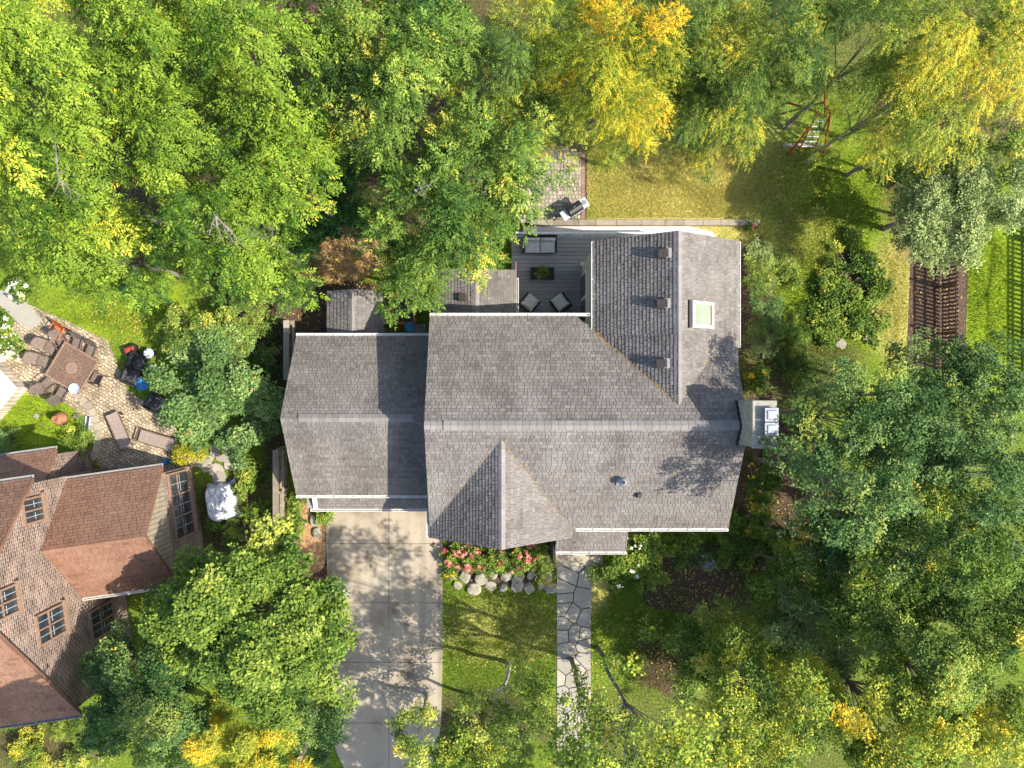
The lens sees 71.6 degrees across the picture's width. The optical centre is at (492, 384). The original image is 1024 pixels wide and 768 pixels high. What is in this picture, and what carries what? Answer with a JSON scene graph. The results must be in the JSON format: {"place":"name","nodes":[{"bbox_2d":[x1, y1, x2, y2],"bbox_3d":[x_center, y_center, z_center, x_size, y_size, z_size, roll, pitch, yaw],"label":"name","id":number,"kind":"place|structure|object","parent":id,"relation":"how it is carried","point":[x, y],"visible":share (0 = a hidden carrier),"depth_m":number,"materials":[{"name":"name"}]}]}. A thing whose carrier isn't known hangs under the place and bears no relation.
{"place":"outdoors","nodes":[
{"label":"outdoors","id":0,"kind":"place"},
{"bbox_2d":[0,305,196,470],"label":"neighbour patio","id":1,"kind":"structure","parent":0,"point":[113,395],"depth_m":37.39,"materials":[{"name":"beige stone"}]},
{"bbox_2d":[44,341,99,394],"bbox_3d":[-21.750,-0.878,37.019,2.060,0.768,2.060,31,90,0],"label":"patio table","id":2,"kind":"object","parent":1,"relation":"on","point":[69,364],"visible":1,"depth_m":36.70,"materials":[{"name":"brown metal"}]},
{"bbox_2d":[0,446,203,728],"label":"house","id":3,"kind":"structure","parent":0,"point":[86,547],"depth_m":32.02,"materials":[{"name":"brick"}]},
{"bbox_2d":[34,599,70,647],"bbox_3d":[-19.307,10.481,31.163,0.230,2.005,1.540,-8,90,0],"label":"window","id":4,"kind":"structure","parent":3,"relation":"in","point":[53,622],"depth_m":31.19,"materials":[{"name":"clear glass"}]},
{"bbox_2d":[166,466,198,541],"bbox_3d":[-15.454,5.925,35.407,0.230,2.205,3.490,-8,90,0],"label":"window","id":5,"kind":"structure","parent":3,"relation":"in","point":[179,483],"depth_m":35.44,"materials":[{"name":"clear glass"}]},
{"bbox_2d":[278,226,396,286],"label":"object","id":6,"kind":"structure","parent":0,"point":[327,272],"depth_m":37.39,"materials":[{"name":"brown plant"}]},
{"bbox_2d":[326,512,441,767],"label":"driveway","id":7,"kind":"structure","parent":0,"point":[354,550],"depth_m":37.34,"materials":[{"name":"concrete"}]},
{"bbox_2d":[0,0,1023,767],"bbox_3d":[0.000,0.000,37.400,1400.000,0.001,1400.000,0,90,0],"label":"ground","id":8,"kind":"structure","parent":0,"point":[870,358],"depth_m":37.40,"materials":[{"name":"green plant"}]},
{"bbox_2d":[0,361,27,420],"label":"patio umbrella","id":9,"kind":"object","parent":8,"relation":"on","point":[13,387],"visible":1,"depth_m":36.72,"materials":[{"name":"beige fabric"}]},
{"bbox_2d":[4,725,56,767],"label":"shrub","id":10,"kind":"object","parent":8,"relation":"on","point":[35,748],"visible":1,"depth_m":36.70,"materials":[{"name":"yellow plant"}]},
{"bbox_2d":[0,92,181,280],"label":"walnut tree","id":11,"kind":"object","parent":8,"relation":"on","point":[28,170],"visible":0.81,"depth_m":25.87,"materials":[{"name":"green plant"}]},
{"bbox_2d":[0,0,204,192],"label":"walnut tree","id":12,"kind":"object","parent":8,"relation":"on","point":[23,42],"visible":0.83,"depth_m":25.08,"materials":[{"name":"green plant"}]},
{"bbox_2d":[0,180,217,317],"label":"walnut tree","id":13,"kind":"object","parent":8,"relation":"on","point":[110,225],"visible":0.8,"depth_m":27.91,"materials":[{"name":"green plant"}]},
{"bbox_2d":[76,614,247,767],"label":"ornamental tree","id":14,"kind":"object","parent":8,"relation":"on","point":[132,702],"visible":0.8,"depth_m":30.49,"materials":[{"name":"green plant"}]},
{"bbox_2d":[84,0,287,153],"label":"walnut tree","id":15,"kind":"object","parent":8,"relation":"on","point":[152,30],"visible":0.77,"depth_m":25.37,"materials":[{"name":"green plant"}]},
{"bbox_2d":[107,62,273,230],"bbox_3d":[-12.003,-9.270,31.124,5.909,12.679,6.234,0,90,0],"label":"walnut tree","id":16,"kind":"object","parent":8,"relation":"on","point":[161,155],"visible":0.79,"depth_m":26.24,"materials":[{"name":"green plant"}]},
{"bbox_2d":[140,320,285,454],"bbox_3d":[-13.699,0.030,35.436,6.240,4.024,7.221,-23,90,0],"label":"viburnum","id":17,"kind":"object","parent":8,"relation":"on","point":[219,389],"visible":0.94,"depth_m":34.65,"materials":[{"name":"green plant"}]},
{"bbox_2d":[154,299,282,355],"bbox_3d":[-13.976,-2.831,35.830,6.394,3.207,3.486,0,90,0],"label":"serviceberry","id":18,"kind":"object","parent":8,"relation":"on","point":[172,319],"visible":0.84,"depth_m":35.14,"materials":[{"name":"green plant"}]},
{"bbox_2d":[205,478,240,521],"bbox_3d":[-14.164,6.094,36.979,1.601,0.803,2.120,-10,90,0],"label":"covered grill","id":19,"kind":"object","parent":8,"relation":"on","point":[221,499],"visible":0.99,"depth_m":36.68,"materials":[{"name":"grey fabric"}]},
{"bbox_2d":[211,402,266,470],"bbox_3d":[-13.038,2.416,36.032,2.886,2.799,3.807,0,90,0],"label":"viburnum","id":20,"kind":"object","parent":8,"relation":"on","point":[234,452],"visible":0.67,"depth_m":35.23,"materials":[{"name":"green plant"}]},
{"bbox_2d":[154,125,337,313],"bbox_3d":[-9.662,-6.873,30.870,6.470,13.166,8.202,0,90,0],"label":"walnut tree","id":21,"kind":"object","parent":8,"relation":"on","point":[187,206],"visible":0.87,"depth_m":26.31,"materials":[{"name":"green plant"}]},
{"bbox_2d":[180,691,312,767],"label":"tree","id":22,"kind":"object","parent":8,"relation":"on","point":[239,748],"visible":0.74,"depth_m":30.40,"materials":[{"name":"yellow plant"}]},
{"bbox_2d":[136,509,360,733],"bbox_3d":[-10.561,10.257,32.496,9.765,9.941,9.556,0,90,0],"label":"ornamental tree","id":23,"kind":"object","parent":8,"relation":"on","point":[209,614],"visible":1,"depth_m":29.59,"materials":[{"name":"green plant"}]},
{"bbox_2d":[184,0,350,189],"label":"walnut tree","id":24,"kind":"object","parent":8,"relation":"on","point":[298,35],"visible":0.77,"depth_m":25.88,"materials":[{"name":"green plant"}]},
{"bbox_2d":[273,446,289,541],"bbox_3d":[-10.750,5.509,36.431,0.490,1.877,4.682,0,90,0],"label":"wooden fence","id":25,"kind":"object","parent":8,"relation":"on","point":[280,487],"visible":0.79,"depth_m":35.67,"materials":[{"name":"brown wood"}]},
{"bbox_2d":[229,88,345,228],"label":"walnut tree","id":26,"kind":"object","parent":8,"relation":"on","point":[282,180],"visible":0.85,"depth_m":26.52,"materials":[{"name":"green plant"}]},
{"bbox_2d":[240,0,369,109],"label":"ash tree","id":27,"kind":"object","parent":8,"relation":"on","point":[297,3],"visible":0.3,"depth_m":27.40,"materials":[{"name":"green plant"}]},
{"bbox_2d":[293,498,325,578],"bbox_3d":[-9.671,7.969,37.388,2.450,0.001,4.479,0,90,0],"label":"mulch bed","id":28,"kind":"object","parent":8,"relation":"on","point":[315,547],"visible":0.31,"depth_m":37.39,"materials":[{"name":"brown soil"}]},
{"bbox_2d":[284,670,354,756],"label":"ornamental tree","id":29,"kind":"object","parent":8,"relation":"on","point":[332,722],"visible":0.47,"depth_m":33.28,"materials":[{"name":"green plant"}]},
{"bbox_2d":[298,189,347,250],"bbox_3d":[-8.811,-8.507,36.342,2.861,2.165,3.318,0,90,0],"label":"undergrowth bush","id":30,"kind":"object","parent":8,"relation":"on","point":[327,225],"visible":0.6,"depth_m":36.01,"materials":[{"name":"green plant"}]},
{"bbox_2d":[284,281,389,332],"bbox_3d":[-8.050,-3.967,37.392,5.900,0.001,3.094,0,90,0],"label":"mulch bed","id":31,"kind":"object","parent":8,"relation":"on","point":[303,326],"visible":0.28,"depth_m":37.39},
{"bbox_2d":[327,289,385,332],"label":"shed","id":32,"kind":"structure","parent":31,"relation":"on","point":[350,310],"depth_m":35.27,"materials":[{"name":"grey wood"}]},
{"bbox_2d":[291,0,416,136],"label":"ash tree","id":33,"kind":"object","parent":8,"relation":"on","point":[360,28],"visible":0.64,"depth_m":26.50,"materials":[{"name":"green plant"}]},
{"bbox_2d":[336,184,392,257],"bbox_3d":[-6.544,-8.344,36.327,3.039,2.206,3.628,32,90,0],"label":"undergrowth bush","id":34,"kind":"object","parent":8,"relation":"on","point":[358,201],"visible":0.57,"depth_m":36.03,"materials":[{"name":"green plant"}]},
{"bbox_2d":[311,43,449,215],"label":"ash tree","id":35,"kind":"object","parent":8,"relation":"on","point":[392,95],"visible":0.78,"depth_m":25.99,"materials":[{"name":"green plant"}]},
{"bbox_2d":[339,0,469,104],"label":"ash tree","id":36,"kind":"object","parent":8,"relation":"on","point":[412,7],"visible":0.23,"depth_m":26.94,"materials":[{"name":"green plant"}]},
{"bbox_2d":[359,228,458,330],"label":"ash tree","id":37,"kind":"object","parent":8,"relation":"on","point":[386,254],"visible":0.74,"depth_m":30.54,"materials":[{"name":"green plant"}]},
{"bbox_2d":[385,692,445,767],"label":"birch tree","id":38,"kind":"object","parent":8,"relation":"on","point":[405,743],"visible":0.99,"depth_m":31.89,"materials":[{"name":"green plant"}]},
{"bbox_2d":[371,0,499,168],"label":"ash tree","id":39,"kind":"object","parent":8,"relation":"on","point":[458,27],"visible":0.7,"depth_m":26.06,"materials":[{"name":"green plant"}]},
{"bbox_2d":[356,152,522,304],"bbox_3d":[-2.119,-6.827,31.459,6.959,11.986,6.210,0,90,0],"label":"ash tree","id":40,"kind":"object","parent":8,"relation":"on","point":[457,232],"visible":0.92,"depth_m":27.28,"materials":[{"name":"green plant"}]},
{"bbox_2d":[433,692,513,767],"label":"birch tree","id":41,"kind":"object","parent":8,"relation":"on","point":[465,746],"visible":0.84,"depth_m":31.38,"materials":[{"name":"green plant"}]},
{"bbox_2d":[400,80,577,251],"bbox_3d":[0.119,-8.850,31.314,7.678,12.310,6.510,-41,90,0],"label":"ash tree","id":42,"kind":"object","parent":8,"relation":"on","point":[463,149],"visible":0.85,"depth_m":26.93,"materials":[{"name":"green plant"}]},
{"bbox_2d":[424,15,578,170],"bbox_3d":[0.054,-12.031,31.217,5.943,12.525,6.200,20,90,0],"label":"locust tree","id":43,"kind":"object","parent":8,"relation":"on","point":[504,93],"visible":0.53,"depth_m":26.85,"materials":[{"name":"green plant"}]},
{"bbox_2d":[451,646,559,763],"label":"birch tree","id":44,"kind":"object","parent":8,"relation":"on","point":[483,737],"visible":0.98,"depth_m":31.56,"materials":[{"name":"green plant"}]},
{"bbox_2d":[37,136,977,754],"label":"fallen leaves","id":45,"kind":"object","parent":8,"relation":"on","point":[337,256],"visible":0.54,"depth_m":37.33,"materials":[{"name":"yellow plant"}]},
{"bbox_2d":[280,230,778,565],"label":"house","id":46,"kind":"structure","parent":8,"relation":"on","point":[365,428],"depth_m":31.33,"materials":[{"name":"grey"}]},
{"bbox_2d":[484,0,598,115],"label":"locust tree","id":47,"kind":"object","parent":8,"relation":"on","point":[557,11],"visible":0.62,"depth_m":27.10,"materials":[{"name":"green plant"}]},
{"bbox_2d":[492,69,592,185],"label":"locust tree","id":48,"kind":"object","parent":8,"relation":"on","point":[569,128],"visible":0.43,"depth_m":28.79,"materials":[{"name":"green plant"}]},
{"bbox_2d":[517,144,586,222],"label":"patio","id":49,"kind":"structure","parent":8,"relation":"on","point":[558,205],"depth_m":37.35,"materials":[{"name":"beige stone"}]},
{"bbox_2d":[511,232,660,317],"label":"deck","id":50,"kind":"structure","parent":8,"relation":"on","point":[563,261],"depth_m":36.98,"materials":[{"name":"grey wood"}]},
{"bbox_2d":[537,656,649,767],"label":"birch tree","id":51,"kind":"object","parent":8,"relation":"on","point":[602,723],"visible":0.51,"depth_m":29.09,"materials":[{"name":"green plant"}]},
{"bbox_2d":[514,0,692,177],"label":"locust tree","id":52,"kind":"object","parent":8,"relation":"on","point":[606,101],"visible":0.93,"depth_m":26.64,"materials":[{"name":"yellow plant"}]},
{"bbox_2d":[584,534,646,594],"bbox_3d":[6.426,9.309,36.643,2.606,1.572,3.350,43,90,0],"label":"hydrangea","id":53,"kind":"object","parent":8,"relation":"on","point":[623,564],"visible":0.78,"depth_m":36.47,"materials":[{"name":"green plant"}]},
{"bbox_2d":[523,226,715,236],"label":"walkway","id":54,"kind":"structure","parent":8,"relation":"on","point":[616,229],"depth_m":37.35,"materials":[{"name":"white concrete"}]},
{"bbox_2d":[575,69,670,169],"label":"locust tree","id":55,"kind":"object","parent":8,"relation":"on","point":[623,144],"visible":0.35,"depth_m":30.43,"materials":[{"name":"yellow plant"}]},
{"bbox_2d":[545,646,745,767],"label":"birch tree","id":56,"kind":"object","parent":8,"relation":"on","point":[696,740],"visible":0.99,"depth_m":24.77,"materials":[{"name":"green plant"}]},
{"bbox_2d":[531,219,759,225],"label":"edging wall","id":57,"kind":"structure","parent":8,"relation":"on","point":[648,222],"depth_m":37.06,"materials":[{"name":"beige stone"}]},
{"bbox_2d":[626,531,668,573],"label":"hydrangea","id":58,"kind":"object","parent":8,"relation":"on","point":[642,548],"visible":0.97,"depth_m":36.41,"materials":[{"name":"green plant"}]},
{"bbox_2d":[615,0,759,149],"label":"locust tree","id":59,"kind":"object","parent":8,"relation":"on","point":[711,11],"visible":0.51,"depth_m":27.61,"materials":[{"name":"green plant"}]},
{"bbox_2d":[637,542,757,617],"bbox_3d":[10.791,10.230,37.388,6.405,0.001,4.042,0,90,0],"label":"mulch bed","id":60,"kind":"object","parent":8,"relation":"on","point":[698,576],"visible":0.47,"depth_m":37.39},
{"bbox_2d":[655,531,706,570],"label":"hydrangea","id":61,"kind":"object","parent":60,"relation":"on","point":[690,545],"visible":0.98,"depth_m":36.63,"materials":[{"name":"green plant"}]},
{"bbox_2d":[700,517,763,576],"bbox_3d":[12.454,8.285,36.673,3.034,1.630,3.016,26,90,0],"label":"hydrangea","id":62,"kind":"object","parent":60,"relation":"on","point":[728,545],"visible":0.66,"depth_m":36.45,"materials":[{"name":"green plant"}]},
{"bbox_2d":[634,591,771,721],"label":"birch tree","id":63,"kind":"object","parent":8,"relation":"on","point":[703,663],"visible":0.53,"depth_m":34.68,"materials":[{"name":"green plant"}]},
{"bbox_2d":[631,9,804,187],"bbox_3d":[9.157,-12.455,32.994,7.266,8.954,6.705,30,90,0],"label":"locust tree","id":64,"kind":"object","parent":8,"relation":"on","point":[710,112],"visible":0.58,"depth_m":30.26,"materials":[{"name":"green plant"}]},
{"bbox_2d":[653,0,837,172],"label":"locust tree","id":65,"kind":"object","parent":8,"relation":"on","point":[801,56],"visible":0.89,"depth_m":26.94,"materials":[{"name":"green plant"}]},
{"bbox_2d":[741,233,775,361],"bbox_3d":[13.914,-4.588,37.392,2.118,0.001,6.863,0,90,0],"label":"mulch bed","id":66,"kind":"object","parent":8,"relation":"on","point":[745,300],"visible":0.31,"depth_m":37.39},
{"bbox_2d":[741,279,785,340],"bbox_3d":[13.808,-3.897,36.585,2.722,1.690,3.206,0,90,0],"label":"spirea","id":67,"kind":"object","parent":66,"relation":"on","point":[770,319],"visible":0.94,"depth_m":36.25,"materials":[{"name":"green plant"}]},
{"bbox_2d":[734,379,795,571],"bbox_3d":[14.310,4.619,37.388,3.349,0.001,10.478,0,90,0],"label":"mulch bed","id":68,"kind":"object","parent":8,"relation":"on","point":[742,482],"visible":0.31,"depth_m":37.39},
{"bbox_2d":[730,485,779,557],"bbox_3d":[13.499,7.044,36.481,2.600,1.891,3.281,-24,90,0],"label":"hydrangea","id":69,"kind":"object","parent":68,"relation":"on","point":[744,522],"visible":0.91,"depth_m":36.03,"materials":[{"name":"green plant"}]},
{"bbox_2d":[742,446,783,512],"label":"hydrangea","id":70,"kind":"object","parent":68,"relation":"on","point":[770,482],"visible":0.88,"depth_m":36.15,"materials":[{"name":"green plant"}]},
{"bbox_2d":[682,622,856,767],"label":"birch tree","id":71,"kind":"object","parent":8,"relation":"on","point":[750,703],"visible":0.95,"depth_m":28.82,"materials":[{"name":"green plant"}]},
{"bbox_2d":[729,586,841,681],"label":"birch tree","id":72,"kind":"object","parent":8,"relation":"on","point":[784,654],"visible":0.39,"depth_m":34.88,"materials":[{"name":"green plant"}]},
{"bbox_2d":[735,518,839,608],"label":"birch tree","id":73,"kind":"object","parent":8,"relation":"on","point":[816,583],"visible":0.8,"depth_m":33.19,"materials":[{"name":"green plant"}]},
{"bbox_2d":[772,344,828,398],"bbox_3d":[16.049,-0.904,36.880,2.570,1.100,2.447,-39,90,0],"label":"shrub","id":74,"kind":"object","parent":8,"relation":"on","point":[805,371],"visible":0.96,"depth_m":36.76,"materials":[{"name":"green plant"}]},
{"bbox_2d":[721,0,882,145],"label":"locust tree","id":75,"kind":"object","parent":8,"relation":"on","point":[820,6],"visible":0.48,"depth_m":27.82,"materials":[{"name":"green plant"}]},
{"bbox_2d":[754,502,882,594],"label":"maple tree","id":76,"kind":"object","parent":8,"relation":"on","point":[827,567],"visible":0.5,"depth_m":32.41,"materials":[{"name":"green plant"}]},
{"bbox_2d":[756,558,907,682],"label":"birch tree","id":77,"kind":"object","parent":8,"relation":"on","point":[809,609],"visible":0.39,"depth_m":33.39,"materials":[{"name":"green plant"}]},
{"bbox_2d":[752,417,926,555],"bbox_3d":[13.523,3.831,31.256,5.987,12.400,5.238,0,90,0],"label":"maple tree","id":78,"kind":"object","parent":8,"relation":"on","point":[900,484],"visible":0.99,"depth_m":26.59,"materials":[{"name":"green plant"}]},
{"bbox_2d":[810,224,887,296],"bbox_3d":[18.631,-6.100,37.078,3.511,0.870,3.938,42,90,0],"label":"shrub","id":79,"kind":"object","parent":8,"relation":"on","point":[862,257],"visible":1,"depth_m":36.95,"materials":[{"name":"green plant"}]},
{"bbox_2d":[813,286,891,350],"bbox_3d":[18.889,-3.480,37.021,4.038,1.077,3.351,0,90,0],"label":"shrub","id":80,"kind":"object","parent":8,"relation":"on","point":[865,326],"visible":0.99,"depth_m":36.90,"materials":[{"name":"green plant"}]},
{"bbox_2d":[779,354,941,487],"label":"maple tree","id":81,"kind":"object","parent":8,"relation":"on","point":[911,431],"visible":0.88,"depth_m":27.43,"materials":[{"name":"green plant"}]},
{"bbox_2d":[782,0,963,147],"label":"locust tree","id":82,"kind":"object","parent":8,"relation":"on","point":[909,13],"visible":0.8,"depth_m":26.90,"materials":[{"name":"green plant"}]},
{"bbox_2d":[804,43,955,185],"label":"locust tree","id":83,"kind":"object","parent":8,"relation":"on","point":[812,156],"visible":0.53,"depth_m":29.16,"materials":[{"name":"yellow plant"}]},
{"bbox_2d":[805,463,959,588],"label":"maple tree","id":84,"kind":"object","parent":8,"relation":"on","point":[905,542],"visible":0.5,"depth_m":28.82,"materials":[{"name":"green plant"}]},
{"bbox_2d":[815,538,952,664],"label":"birch tree","id":85,"kind":"object","parent":8,"relation":"on","point":[914,590],"visible":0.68,"depth_m":29.80,"materials":[{"name":"green plant"}]},
{"bbox_2d":[788,647,980,767],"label":"birch tree","id":86,"kind":"object","parent":8,"relation":"on","point":[925,740],"visible":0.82,"depth_m":28.05,"materials":[{"name":"green plant"}]},
{"bbox_2d":[818,381,982,510],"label":"maple tree","id":87,"kind":"object","parent":8,"relation":"on","point":[957,463],"visible":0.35,"depth_m":28.01,"materials":[{"name":"green plant"}]},
{"bbox_2d":[843,576,994,714],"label":"birch tree","id":88,"kind":"object","parent":8,"relation":"on","point":[960,652],"visible":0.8,"depth_m":28.34,"materials":[{"name":"green plant"}]},
{"bbox_2d":[844,86,1001,182],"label":"locust tree","id":89,"kind":"object","parent":8,"relation":"on","point":[859,168],"visible":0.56,"depth_m":29.54,"materials":[{"name":"yellow plant"}]},
{"bbox_2d":[855,327,999,451],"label":"maple tree","id":90,"kind":"object","parent":8,"relation":"on","point":[958,354],"visible":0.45,"depth_m":29.89,"materials":[{"name":"green plant"}]},
{"bbox_2d":[839,0,1023,183],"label":"locust tree","id":91,"kind":"object","parent":8,"relation":"on","point":[967,52],"visible":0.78,"depth_m":26.75,"materials":[{"name":"yellow plant"}]},
{"bbox_2d":[841,403,1023,533],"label":"maple tree","id":92,"kind":"object","parent":8,"relation":"on","point":[1003,473],"visible":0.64,"depth_m":26.82,"materials":[{"name":"green plant"}]},
{"bbox_2d":[846,475,1023,613],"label":"maple tree","id":93,"kind":"object","parent":8,"relation":"on","point":[987,545],"visible":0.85,"depth_m":27.45,"materials":[{"name":"green plant"}]},
{"bbox_2d":[906,50,967,369],"bbox_3d":[23.401,-9.218,37.392,3.240,0.001,16.856,0,90,0],"label":"mulch strip","id":94,"kind":"object","parent":8,"relation":"on","point":[930,315],"visible":0.12,"depth_m":37.39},
{"bbox_2d":[938,84,958,376],"bbox_3d":[23.540,-8.270,36.625,0.175,1.550,16.119,0,90,0],"label":"picket fence","id":95,"kind":"object","parent":94,"relation":"on","point":[943,287],"visible":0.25,"depth_m":36.56,"materials":[{"name":"brown wood"}]},
{"bbox_2d":[881,629,1002,740],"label":"birch tree","id":96,"kind":"object","parent":8,"relation":"on","point":[983,714],"visible":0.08,"depth_m":29.84,"materials":[{"name":"green plant"}]},
{"bbox_2d":[873,624,1023,767],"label":"birch tree","id":97,"kind":"object","parent":8,"relation":"on","point":[988,744],"visible":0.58,"depth_m":28.60,"materials":[{"name":"green plant"}]},
{"bbox_2d":[881,125,1020,279],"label":"pear tree","id":98,"kind":"object","parent":8,"relation":"on","point":[951,205],"visible":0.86,"depth_m":31.32,"materials":[{"name":"green plant"}]},
{"bbox_2d":[882,559,1023,689],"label":"maple tree","id":99,"kind":"object","parent":8,"relation":"on","point":[1010,641],"visible":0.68,"depth_m":28.36,"materials":[{"name":"green plant"}]},
{"bbox_2d":[890,328,1023,451],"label":"maple tree","id":100,"kind":"object","parent":8,"relation":"on","point":[1001,415],"visible":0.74,"depth_m":29.06,"materials":[{"name":"green plant"}]},
{"bbox_2d":[917,93,1023,186],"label":"elm tree","id":101,"kind":"object","parent":8,"relation":"on","point":[1014,146],"visible":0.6,"depth_m":29.77,"materials":[{"name":"green plant"}]},
{"bbox_2d":[931,144,1023,234],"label":"pear tree","id":102,"kind":"object","parent":8,"relation":"on","point":[1018,184],"visible":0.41,"depth_m":30.35,"materials":[{"name":"green plant"}]},
{"bbox_2d":[937,463,1023,598],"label":"maple tree","id":103,"kind":"object","parent":8,"relation":"on","point":[1017,551],"visible":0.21,"depth_m":29.74,"materials":[{"name":"green plant"}]},
{"bbox_2d":[557,566,590,749],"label":"path","id":104,"kind":"structure","parent":0,"point":[566,651],"depth_m":37.36,"materials":[{"name":"grey stone"}]},
{"bbox_2d":[537,109,908,364],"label":"dry grass","id":105,"kind":"structure","parent":0,"point":[677,181],"depth_m":37.35,"materials":[{"name":"plant"}]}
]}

